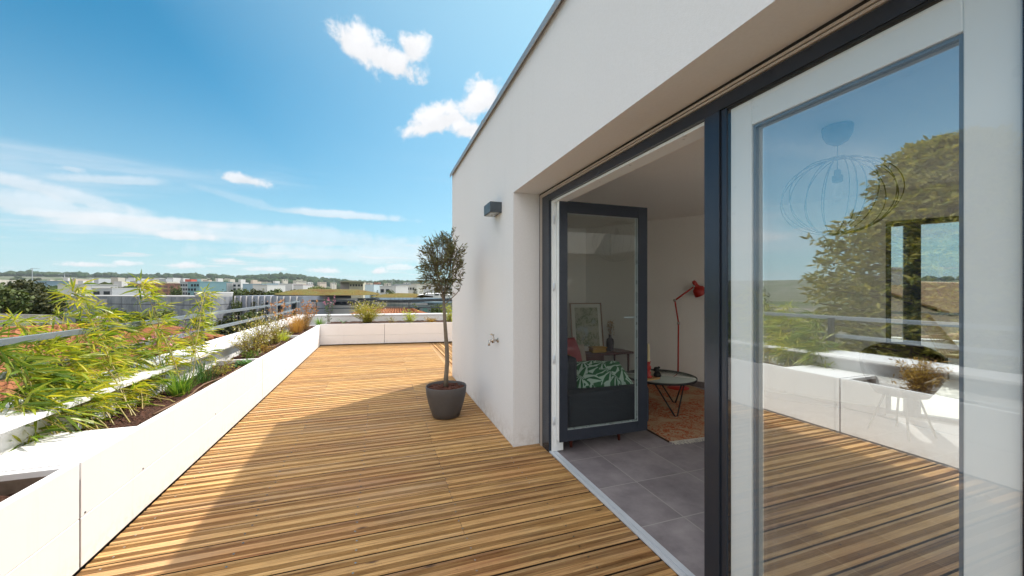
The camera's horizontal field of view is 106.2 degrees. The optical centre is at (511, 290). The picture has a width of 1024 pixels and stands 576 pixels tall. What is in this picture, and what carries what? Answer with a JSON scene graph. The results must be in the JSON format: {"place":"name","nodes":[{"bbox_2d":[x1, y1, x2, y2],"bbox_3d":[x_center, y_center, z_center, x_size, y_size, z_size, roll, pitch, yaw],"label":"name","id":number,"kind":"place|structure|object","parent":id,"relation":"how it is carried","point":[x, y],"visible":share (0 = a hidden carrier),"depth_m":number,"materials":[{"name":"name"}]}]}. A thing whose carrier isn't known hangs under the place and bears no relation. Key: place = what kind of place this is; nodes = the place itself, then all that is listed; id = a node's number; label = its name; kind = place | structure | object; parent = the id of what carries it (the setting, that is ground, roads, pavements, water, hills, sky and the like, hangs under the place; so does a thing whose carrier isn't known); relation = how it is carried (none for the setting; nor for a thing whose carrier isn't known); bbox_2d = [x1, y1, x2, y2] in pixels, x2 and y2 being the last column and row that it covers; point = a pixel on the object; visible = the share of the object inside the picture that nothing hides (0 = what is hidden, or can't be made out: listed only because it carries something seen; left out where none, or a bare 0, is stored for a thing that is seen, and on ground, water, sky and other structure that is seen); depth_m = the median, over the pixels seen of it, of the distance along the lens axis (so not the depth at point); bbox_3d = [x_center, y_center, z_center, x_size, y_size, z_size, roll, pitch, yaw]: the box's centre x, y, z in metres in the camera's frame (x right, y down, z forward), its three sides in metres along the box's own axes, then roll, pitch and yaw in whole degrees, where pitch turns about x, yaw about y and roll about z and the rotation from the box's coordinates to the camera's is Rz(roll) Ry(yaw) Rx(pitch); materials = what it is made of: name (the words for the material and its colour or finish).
{"place":"outdoors","nodes":[
{"label":"outdoors","id":0,"kind":"place"},
{"bbox_2d":[0,316,126,400],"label":"neighbour house","id":1,"kind":"structure","parent":0,"point":[4,383],"depth_m":17.33,"materials":[{"name":"tile"}]},
{"bbox_2d":[38,292,233,329],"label":"office building","id":2,"kind":"structure","parent":0,"point":[126,302],"depth_m":88.22,"materials":[{"name":"concrete"}]},
{"bbox_2d":[0,276,329,353],"bbox_3d":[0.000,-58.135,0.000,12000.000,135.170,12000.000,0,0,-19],"label":"ground","id":3,"kind":"structure","parent":0,"point":[44,279],"depth_m":2046.78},
{"bbox_2d":[0,282,34,326],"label":"broadleaf tree","id":4,"kind":"object","parent":3,"relation":"on","point":[14,300],"visible":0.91,"depth_m":69.82,"materials":[{"name":"green plant"}]},
{"bbox_2d":[0,314,65,324],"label":"pergola","id":5,"kind":"object","parent":3,"relation":"on","point":[58,321],"visible":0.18,"depth_m":40.98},
{"bbox_2d":[4,279,69,325],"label":"broadleaf tree","id":6,"kind":"object","parent":3,"relation":"on","point":[40,306],"visible":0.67,"depth_m":74.32,"materials":[{"name":"green plant"}]},
{"bbox_2d":[34,281,68,286],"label":"warehouse","id":7,"kind":"structure","parent":3,"relation":"on","point":[51,283],"depth_m":506.00,"materials":[{"name":"paint"}]},
{"bbox_2d":[57,284,117,294],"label":"warehouse","id":8,"kind":"structure","parent":3,"relation":"on","point":[65,290],"depth_m":268.79,"materials":[{"name":"paint"}]},
{"bbox_2d":[94,278,110,283],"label":"apartment block","id":9,"kind":"structure","parent":3,"relation":"on","point":[98,280],"depth_m":914.88,"materials":[{"name":"paint"}]},
{"bbox_2d":[111,277,124,284],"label":"apartment block","id":10,"kind":"structure","parent":3,"relation":"on","point":[113,279],"depth_m":642.70,"materials":[{"name":"paint"}]},
{"bbox_2d":[91,288,150,294],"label":"warehouse","id":11,"kind":"structure","parent":3,"relation":"on","point":[110,291],"depth_m":206.29,"materials":[{"name":"paint"}]},
{"bbox_2d":[114,281,129,286],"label":"apartment block","id":12,"kind":"structure","parent":3,"relation":"on","point":[121,283],"depth_m":482.63,"materials":[{"name":"paint"}]},
{"bbox_2d":[131,309,157,330],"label":"broadleaf tree","id":13,"kind":"object","parent":3,"relation":"on","point":[145,317],"visible":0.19,"depth_m":59.52,"materials":[{"name":"green plant"}]},
{"bbox_2d":[82,323,224,375],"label":"neighbour house","id":14,"kind":"structure","parent":3,"relation":"on","point":[210,337],"depth_m":16.59,"materials":[{"name":"tile"}]},
{"bbox_2d":[128,283,179,294],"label":"office building","id":15,"kind":"structure","parent":3,"relation":"on","point":[165,290],"depth_m":317.80,"materials":[{"name":"paint"}]},
{"bbox_2d":[154,308,179,325],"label":"broadleaf tree","id":16,"kind":"object","parent":3,"relation":"on","point":[162,312],"visible":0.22,"depth_m":61.97,"materials":[{"name":"green plant"}]},
{"bbox_2d":[3,276,339,292],"bbox_3d":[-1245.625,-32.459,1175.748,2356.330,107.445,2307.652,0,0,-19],"label":"plain woods","id":17,"kind":"object","parent":3,"relation":"on","point":[54,287],"visible":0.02,"depth_m":487.74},
{"bbox_2d":[169,286,182,294],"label":"broadleaf tree","id":18,"kind":"object","parent":3,"relation":"on","point":[174,291],"visible":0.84,"depth_m":229.29,"materials":[{"name":"green plant"}]},
{"bbox_2d":[180,282,187,294],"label":"office building","id":19,"kind":"structure","parent":3,"relation":"on","point":[184,286],"depth_m":298.69,"materials":[{"name":"paint"}]},
{"bbox_2d":[188,282,226,294],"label":"office building","id":20,"kind":"structure","parent":3,"relation":"on","point":[197,286],"depth_m":292.57,"materials":[{"name":"paint"}]},
{"bbox_2d":[194,281,232,291],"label":"office building","id":21,"kind":"structure","parent":3,"relation":"on","point":[229,286],"depth_m":316.67,"materials":[{"name":"paint"}]},
{"bbox_2d":[208,315,240,335],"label":"broadleaf tree","id":22,"kind":"object","parent":3,"relation":"on","point":[226,330],"visible":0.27,"depth_m":47.72,"materials":[{"name":"green plant"}]},
{"bbox_2d":[0,269,451,286],"bbox_3d":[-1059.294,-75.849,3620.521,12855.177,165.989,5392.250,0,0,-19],"label":"woods","id":23,"kind":"object","parent":3,"relation":"on","point":[289,277],"visible":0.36,"depth_m":2559.32,"materials":[{"name":"plant"}]},
{"bbox_2d":[230,298,241,321],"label":"broadleaf tree","id":24,"kind":"object","parent":3,"relation":"on","point":[237,307],"visible":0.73,"depth_m":87.84,"materials":[{"name":"green plant"}]},
{"bbox_2d":[232,282,248,290],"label":"office building","id":25,"kind":"structure","parent":3,"relation":"on","point":[237,285],"depth_m":321.16,"materials":[{"name":"paint"}]},
{"bbox_2d":[232,288,248,302],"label":"broadleaf tree","id":26,"kind":"object","parent":3,"relation":"on","point":[239,292],"visible":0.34,"depth_m":167.52,"materials":[{"name":"green plant"}]},
{"bbox_2d":[238,311,265,330],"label":"broadleaf tree","id":27,"kind":"object","parent":3,"relation":"on","point":[249,316],"visible":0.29,"depth_m":59.37,"materials":[{"name":"green plant"}]},
{"bbox_2d":[244,288,266,295],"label":"broadleaf tree","id":28,"kind":"object","parent":3,"relation":"on","point":[256,292],"visible":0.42,"depth_m":163.47,"materials":[{"name":"green plant"}]},
{"bbox_2d":[243,284,277,291],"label":"warehouse","id":29,"kind":"structure","parent":3,"relation":"on","point":[249,287],"depth_m":300.00,"materials":[{"name":"paint"}]},
{"bbox_2d":[253,285,285,292],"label":"warehouse","id":30,"kind":"structure","parent":3,"relation":"on","point":[267,287],"depth_m":251.34,"materials":[{"name":"paint"}]},
{"bbox_2d":[264,288,282,294],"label":"broadleaf tree","id":31,"kind":"object","parent":3,"relation":"on","point":[271,292],"visible":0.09,"depth_m":158.45,"materials":[{"name":"green plant"}]},
{"bbox_2d":[278,284,302,290],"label":"warehouse","id":32,"kind":"structure","parent":3,"relation":"on","point":[289,287],"depth_m":380.00,"materials":[{"name":"paint"}]},
{"bbox_2d":[234,295,350,327],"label":"office building","id":33,"kind":"structure","parent":3,"relation":"on","point":[246,301],"depth_m":87.89,"materials":[{"name":"concrete"}]},
{"bbox_2d":[293,285,313,289],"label":"warehouse","id":34,"kind":"structure","parent":3,"relation":"on","point":[296,287],"depth_m":370.00,"materials":[{"name":"paint"}]},
{"bbox_2d":[340,281,365,288],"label":"office building","id":35,"kind":"structure","parent":3,"relation":"on","point":[344,285],"depth_m":344.06,"materials":[{"name":"paint"}]},
{"bbox_2d":[342,281,365,297],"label":"exhibition hall","id":36,"kind":"structure","parent":3,"relation":"on","point":[358,285],"depth_m":344.54,"materials":[{"name":"paint"}]},
{"bbox_2d":[275,289,451,313],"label":"green roof building","id":37,"kind":"structure","parent":3,"relation":"on","point":[330,292],"depth_m":90.94,"materials":[{"name":"plant"}]},
{"bbox_2d":[365,285,381,297],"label":"warehouse","id":38,"kind":"structure","parent":3,"relation":"on","point":[373,288],"depth_m":300.00,"materials":[{"name":"paint"}]},
{"bbox_2d":[350,308,426,313],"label":"neighbour house","id":39,"kind":"structure","parent":3,"relation":"on","point":[393,310],"depth_m":30.48,"materials":[{"name":"tile"}]},
{"bbox_2d":[380,286,408,294],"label":"warehouse","id":40,"kind":"structure","parent":3,"relation":"on","point":[396,289],"depth_m":209.89,"materials":[{"name":"paint"}]},
{"bbox_2d":[400,285,422,297],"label":"office building","id":41,"kind":"structure","parent":3,"relation":"on","point":[411,288],"depth_m":296.88,"materials":[{"name":"paint"}]},
{"bbox_2d":[429,304,442,312],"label":"broadleaf tree","id":42,"kind":"object","parent":3,"relation":"on","point":[436,310],"visible":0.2,"depth_m":65.97,"materials":[{"name":"green plant"}]},
{"bbox_2d":[423,285,451,297],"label":"apartment block","id":43,"kind":"structure","parent":3,"relation":"on","point":[434,295],"depth_m":262.47,"materials":[{"name":"paint"}]},
{"bbox_2d":[0,0,554,280],"label":"sky","id":44,"kind":"structure","parent":0,"point":[317,138],"materials":[{"name":"blue"}]},
{"bbox_2d":[72,341,678,575],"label":"roof slab","id":45,"kind":"structure","parent":0,"point":[120,532],"depth_m":2.79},
{"bbox_2d":[0,313,451,455],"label":"parapet wall","id":46,"kind":"structure","parent":45,"relation":"on","point":[12,424],"depth_m":3.34,"materials":[{"name":"concrete"}]},
{"bbox_2d":[0,301,299,380],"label":"railing","id":47,"kind":"object","parent":46,"relation":"on","point":[13,340],"visible":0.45,"depth_m":3.57,"materials":[{"name":"metal"}]},
{"bbox_2d":[139,326,181,361],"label":"pink flower plant","id":48,"kind":"object","parent":46,"relation":"on","point":[169,338],"visible":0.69,"depth_m":3.74,"materials":[{"name":"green plant"}]},
{"bbox_2d":[180,319,194,355],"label":"purple flower plant","id":49,"kind":"object","parent":46,"relation":"on","point":[183,332],"visible":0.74,"depth_m":4.23,"materials":[{"name":"green plant"}]},
{"bbox_2d":[311,299,451,312],"bbox_3d":[-1.287,0.463,12.518,9.700,0.505,0.052,0,0,-11],"label":"railing","id":50,"kind":"object","parent":46,"relation":"on","point":[408,307],"visible":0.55,"depth_m":11.98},
{"bbox_2d":[450,0,1023,575],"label":"house","id":51,"kind":"structure","parent":45,"relation":"on","point":[820,202],"depth_m":1.46,"materials":[{"name":"paint"}]},
{"bbox_2d":[484,201,501,216],"bbox_3d":[-0.202,-0.846,4.010,0.124,0.112,0.247,0,0,-19],"label":"wall lamp","id":52,"kind":"object","parent":51,"relation":"attached to","point":[492,209],"visible":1,"depth_m":3.91,"materials":[{"name":"grey metal"}]},
{"bbox_2d":[557,201,646,442],"bbox_3d":[0.836,0.270,3.579,0.927,2.125,0.121,0,0,-19],"label":"glass door","id":53,"kind":"structure","parent":51,"relation":"in","point":[564,434],"depth_m":3.52,"materials":[{"name":"paint"}]},
{"bbox_2d":[539,0,1023,575],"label":"window frame","id":54,"kind":"structure","parent":51,"relation":"in","point":[708,117],"depth_m":1.75,"materials":[{"name":"paint"}]},
{"bbox_2d":[727,0,1022,575],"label":"fixed window","id":55,"kind":"structure","parent":51,"relation":"in","point":[877,183],"depth_m":1.19,"materials":[{"name":"clear glass"}]},
{"bbox_2d":[76,342,676,575],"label":"deck","id":56,"kind":"structure","parent":0,"point":[308,466],"depth_m":2.67,"materials":[{"name":"brown wood"}]},
{"bbox_2d":[0,463,78,575],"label":"planter box","id":57,"kind":"object","parent":56,"relation":"on","point":[39,521],"visible":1,"depth_m":1.80,"materials":[{"name":"concrete"}]},
{"bbox_2d":[0,358,261,567],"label":"planter box","id":58,"kind":"object","parent":56,"relation":"on","point":[138,463],"visible":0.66,"depth_m":2.51,"materials":[{"name":"concrete"}]},
{"bbox_2d":[0,308,134,430],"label":"bamboo plant","id":59,"kind":"object","parent":58,"relation":"on","point":[76,363],"visible":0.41,"depth_m":2.81,"materials":[{"name":"green plant"}]},
{"bbox_2d":[0,327,141,451],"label":"bamboo plant","id":60,"kind":"object","parent":58,"relation":"on","point":[47,389],"visible":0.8,"depth_m":2.43,"materials":[{"name":"green plant"}]},
{"bbox_2d":[79,480,79,566],"bbox_3d":[-2.243,1.205,1.989,0.011,0.450,0.011,0,0,-42],"label":"corrugated hose","id":61,"kind":"object","parent":58,"relation":"attached to","point":[79,523],"visible":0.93,"depth_m":1.99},
{"bbox_2d":[23,277,158,421],"bbox_3d":[-3.381,0.446,3.111,1.391,1.153,0.602,0,0,22],"label":"bamboo plant","id":62,"kind":"object","parent":58,"relation":"on","point":[115,356],"visible":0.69,"depth_m":3.16,"materials":[{"name":"green plant"}]},
{"bbox_2d":[72,302,173,408],"bbox_3d":[-3.418,0.563,3.409,1.158,0.924,0.680,0,0,10],"label":"bamboo plant","id":63,"kind":"object","parent":58,"relation":"on","point":[144,355],"visible":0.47,"depth_m":3.46,"materials":[{"name":"green plant"}]},
{"bbox_2d":[113,381,174,413],"bbox_3d":[-3.210,0.852,3.152,0.651,0.314,0.542,0,0,23],"label":"bamboo plant","id":64,"kind":"object","parent":58,"relation":"on","point":[143,398],"visible":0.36,"depth_m":3.17,"materials":[{"name":"green plant"}]},
{"bbox_2d":[115,269,201,393],"bbox_3d":[-3.485,0.367,3.797,0.975,1.194,0.517,0,0,25],"label":"bamboo plant","id":65,"kind":"object","parent":58,"relation":"on","point":[173,359],"visible":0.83,"depth_m":3.78,"materials":[{"name":"green plant"}]},
{"bbox_2d":[157,365,202,396],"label":"grass tuft","id":66,"kind":"object","parent":58,"relation":"on","point":[174,389],"visible":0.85,"depth_m":3.48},
{"bbox_2d":[152,366,240,414],"bbox_3d":[-3.027,0.928,3.864,0.076,0.025,2.082,0,0,-19],"label":"drip hose","id":67,"kind":"object","parent":58,"relation":"on","point":[167,407],"visible":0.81,"depth_m":3.47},
{"bbox_2d":[174,283,225,386],"bbox_3d":[-3.466,0.429,4.242,0.508,1.070,1.105,0,0,-36],"label":"bamboo plant","id":68,"kind":"object","parent":58,"relation":"on","point":[198,333],"visible":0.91,"depth_m":4.31,"materials":[{"name":"green plant"}]},
{"bbox_2d":[180,353,235,383],"bbox_3d":[-3.157,0.795,3.944,0.424,0.330,0.491,0,0,4],"label":"grass tuft","id":69,"kind":"object","parent":58,"relation":"on","point":[200,378],"visible":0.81,"depth_m":3.91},
{"bbox_2d":[202,356,241,374],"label":"leafy plant","id":70,"kind":"object","parent":58,"relation":"on","point":[222,370],"visible":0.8,"depth_m":4.36,"materials":[{"name":"green plant"}]},
{"bbox_2d":[230,359,253,367],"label":"leafy plant","id":71,"kind":"object","parent":58,"relation":"on","point":[240,363],"visible":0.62,"depth_m":4.76,"materials":[{"name":"green plant"}]},
{"bbox_2d":[232,335,301,398],"bbox_3d":[-3.999,1.164,6.344,0.492,0.548,2.789,0,0,-19],"label":"planter box","id":72,"kind":"object","parent":56,"relation":"on","point":[282,360],"visible":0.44,"depth_m":6.03,"materials":[{"name":"concrete"}]},
{"bbox_2d":[222,314,272,355],"bbox_3d":[-3.648,0.643,5.317,0.618,0.617,0.631,0,0,27],"label":"white flower shrub","id":73,"kind":"object","parent":72,"relation":"on","point":[250,345],"visible":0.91,"depth_m":5.34,"materials":[{"name":"green plant"}]},
{"bbox_2d":[236,349,265,358],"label":"leafy plant","id":74,"kind":"object","parent":72,"relation":"on","point":[250,356],"visible":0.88,"depth_m":5.21,"materials":[{"name":"green plant"}]},
{"bbox_2d":[236,310,283,348],"bbox_3d":[-3.924,0.621,5.994,0.612,0.661,0.596,0,0,15],"label":"white flower shrub","id":75,"kind":"object","parent":72,"relation":"on","point":[266,342],"visible":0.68,"depth_m":6.02,"materials":[{"name":"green plant"}]},
{"bbox_2d":[256,343,276,351],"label":"leafy plant","id":76,"kind":"object","parent":72,"relation":"on","point":[266,348],"visible":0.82,"depth_m":5.88,"materials":[{"name":"green plant"}]},
{"bbox_2d":[258,312,293,343],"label":"white flower shrub","id":77,"kind":"object","parent":72,"relation":"on","point":[275,340],"visible":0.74,"depth_m":6.66,"materials":[{"name":"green plant"}]},
{"bbox_2d":[277,330,291,340],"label":"grass tuft","id":78,"kind":"object","parent":72,"relation":"on","point":[285,337],"visible":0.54,"depth_m":7.12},
{"bbox_2d":[287,325,319,361],"bbox_3d":[-4.847,1.163,8.801,0.492,0.549,2.389,0,0,-19],"label":"planter box","id":79,"kind":"object","parent":56,"relation":"on","point":[311,340],"visible":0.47,"depth_m":8.66,"materials":[{"name":"concrete"}]},
{"bbox_2d":[265,299,298,334],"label":"brown stem plant","id":80,"kind":"object","parent":79,"relation":"on","point":[284,305],"visible":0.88,"depth_m":7.65,"materials":[{"name":"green plant"}]},
{"bbox_2d":[286,313,307,333],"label":"grass tuft","id":81,"kind":"object","parent":79,"relation":"on","point":[295,328],"visible":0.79,"depth_m":8.21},
{"bbox_2d":[295,299,318,330],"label":"brown stem plant","id":82,"kind":"object","parent":79,"relation":"on","point":[304,317],"visible":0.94,"depth_m":8.83,"materials":[{"name":"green plant"}]},
{"bbox_2d":[320,321,388,344],"bbox_3d":[-4.361,1.147,10.860,1.612,0.535,1.336,0,0,-11],"label":"planter box","id":83,"kind":"object","parent":56,"relation":"on","point":[353,332],"visible":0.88,"depth_m":10.21,"materials":[{"name":"concrete"}]},
{"bbox_2d":[323,295,335,323],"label":"pink flower plant","id":84,"kind":"object","parent":83,"relation":"on","point":[328,299],"visible":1,"depth_m":10.87,"materials":[{"name":"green plant"}]},
{"bbox_2d":[346,300,389,322],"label":"shrub","id":85,"kind":"object","parent":83,"relation":"on","point":[369,316],"visible":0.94,"depth_m":10.61,"materials":[{"name":"green plant"}]},
{"bbox_2d":[385,320,451,342],"bbox_3d":[-1.959,1.147,11.342,3.272,0.535,1.336,0,0,-11],"label":"planter box","id":86,"kind":"object","parent":56,"relation":"on","point":[406,332],"visible":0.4,"depth_m":10.54,"materials":[{"name":"concrete"}]},
{"bbox_2d":[400,308,418,322],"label":"yellow green shrub","id":87,"kind":"object","parent":86,"relation":"on","point":[409,317],"visible":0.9,"depth_m":10.87,"materials":[{"name":"green plant"}]},
{"bbox_2d":[441,302,451,321],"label":"yellow green shrub","id":88,"kind":"object","parent":86,"relation":"on","point":[448,317],"visible":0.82,"depth_m":11.07,"materials":[{"name":"green plant"}]},
{"bbox_2d":[426,380,465,419],"bbox_3d":[-0.759,1.267,4.435,0.466,0.358,0.466,0,0,-19],"label":"plant pot","id":89,"kind":"object","parent":56,"relation":"on","point":[445,403],"visible":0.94,"depth_m":4.28,"materials":[{"name":"plastic"}]},
{"bbox_2d":[415,227,466,386],"bbox_3d":[-0.811,0.174,4.431,0.605,1.856,0.684,0,0,-19],"label":"olive tree","id":90,"kind":"object","parent":89,"relation":"on","point":[435,262],"visible":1,"depth_m":4.41,"materials":[{"name":"green plant"}]},
{"bbox_2d":[371,293,451,312],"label":"green roof building","id":91,"kind":"structure","parent":0,"point":[411,295],"depth_m":77.46,"materials":[{"name":"plant"}]},
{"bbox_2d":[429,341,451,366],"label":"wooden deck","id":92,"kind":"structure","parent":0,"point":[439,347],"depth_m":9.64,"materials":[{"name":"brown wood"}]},
{"bbox_2d":[558,380,703,575],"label":"tile floor","id":93,"kind":"structure","parent":0,"point":[651,484],"depth_m":2.92,"materials":[{"name":"tile"}]},
{"bbox_2d":[568,355,648,447],"bbox_3d":[0.627,1.050,4.586,0.900,0.801,1.940,0,0,-19],"label":"sofa","id":94,"kind":"object","parent":93,"relation":"on","point":[597,405],"visible":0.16,"depth_m":3.66,"materials":[{"name":"grey fabric"}]},
{"bbox_2d":[568,337,581,361],"bbox_3d":[0.664,0.790,4.725,0.550,0.395,0.213,0,0,-42],"label":"cushion","id":95,"kind":"object","parent":94,"relation":"on","point":[573,350],"visible":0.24,"depth_m":4.76,"materials":[{"name":"red fabric"}]},
{"bbox_2d":[578,344,585,360],"bbox_3d":[0.816,0.850,4.990,0.320,0.290,0.151,0,0,-19],"label":"cushion","id":96,"kind":"object","parent":94,"relation":"on","point":[582,351],"visible":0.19,"depth_m":4.99,"materials":[{"name":"beige fabric"}]},
{"bbox_2d":[577,360,632,388],"bbox_3d":[0.902,0.874,4.035,0.660,0.236,0.353,0,0,-12],"label":"cushion","id":97,"kind":"object","parent":94,"relation":"on","point":[593,374],"visible":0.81,"depth_m":3.94,"materials":[{"name":"fabric"}]},
{"bbox_2d":[585,348,633,370],"bbox_3d":[1.234,1.222,6.277,1.430,0.455,0.500,0,0,-19],"label":"table","id":98,"kind":"object","parent":93,"relation":"on","point":[590,356],"visible":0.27,"depth_m":6.15,"materials":[{"name":"brown wood"}]},
{"bbox_2d":[569,303,603,351],"bbox_3d":[1.221,0.598,6.271,0.550,0.794,0.147,0,0,-12],"label":"framed picture","id":99,"kind":"object","parent":98,"relation":"on","point":[586,323],"visible":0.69,"depth_m":6.28,"materials":[{"name":"paper"}]},
{"bbox_2d":[588,346,606,352],"bbox_3d":[1.379,0.947,6.194,0.260,0.094,0.160,0,0,-19],"label":"storage box","id":100,"kind":"object","parent":98,"relation":"on","point":[597,349],"visible":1,"depth_m":6.13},
{"bbox_2d":[606,335,613,350],"bbox_3d":[1.627,0.863,6.380,0.126,0.260,0.126,0,0,-19],"label":"vase","id":101,"kind":"object","parent":98,"relation":"on","point":[610,343],"visible":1,"depth_m":6.33,"materials":[{"name":"black glass"}]},
{"bbox_2d":[647,384,703,444],"bbox_3d":[2.074,1.439,4.832,1.762,0.020,2.086,0,0,-16],"label":"rug","id":102,"kind":"object","parent":93,"relation":"on","point":[686,425],"visible":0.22,"depth_m":4.43,"materials":[{"name":"orange fabric"}]},
{"bbox_2d":[627,369,697,416],"bbox_3d":[1.825,1.244,4.735,0.828,0.397,0.828,0,0,-19],"label":"coffee table","id":103,"kind":"object","parent":102,"relation":"on","point":[673,378],"visible":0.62,"depth_m":4.54,"materials":[{"name":"metal"}]},
{"bbox_2d":[647,376,659,380],"bbox_3d":[1.647,1.040,4.574,0.298,0.016,0.160,0,0,-19],"label":"wooden board","id":104,"kind":"object","parent":103,"relation":"on","point":[652,378],"visible":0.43,"depth_m":4.52,"materials":[{"name":"brown wood"}]},
{"bbox_2d":[647,361,651,377],"bbox_3d":[1.624,0.938,4.581,0.090,0.188,0.090,0,0,-19],"label":"candle holder","id":105,"kind":"object","parent":104,"relation":"on","point":[648,370],"visible":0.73,"depth_m":4.56,"materials":[{"name":"red ceramic"}]},
{"bbox_2d":[653,366,660,376],"bbox_3d":[1.746,0.969,4.623,0.091,0.125,0.090,0,0,-19],"label":"bird figurine","id":106,"kind":"object","parent":104,"relation":"on","point":[657,373],"visible":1,"depth_m":4.59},
{"bbox_2d":[667,280,703,389],"bbox_3d":[2.590,0.647,5.672,0.579,1.606,0.308,0,0,9],"label":"floor lamp","id":107,"kind":"object","parent":102,"relation":"on","point":[698,290],"visible":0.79,"depth_m":5.68,"materials":[{"name":"red metal"}]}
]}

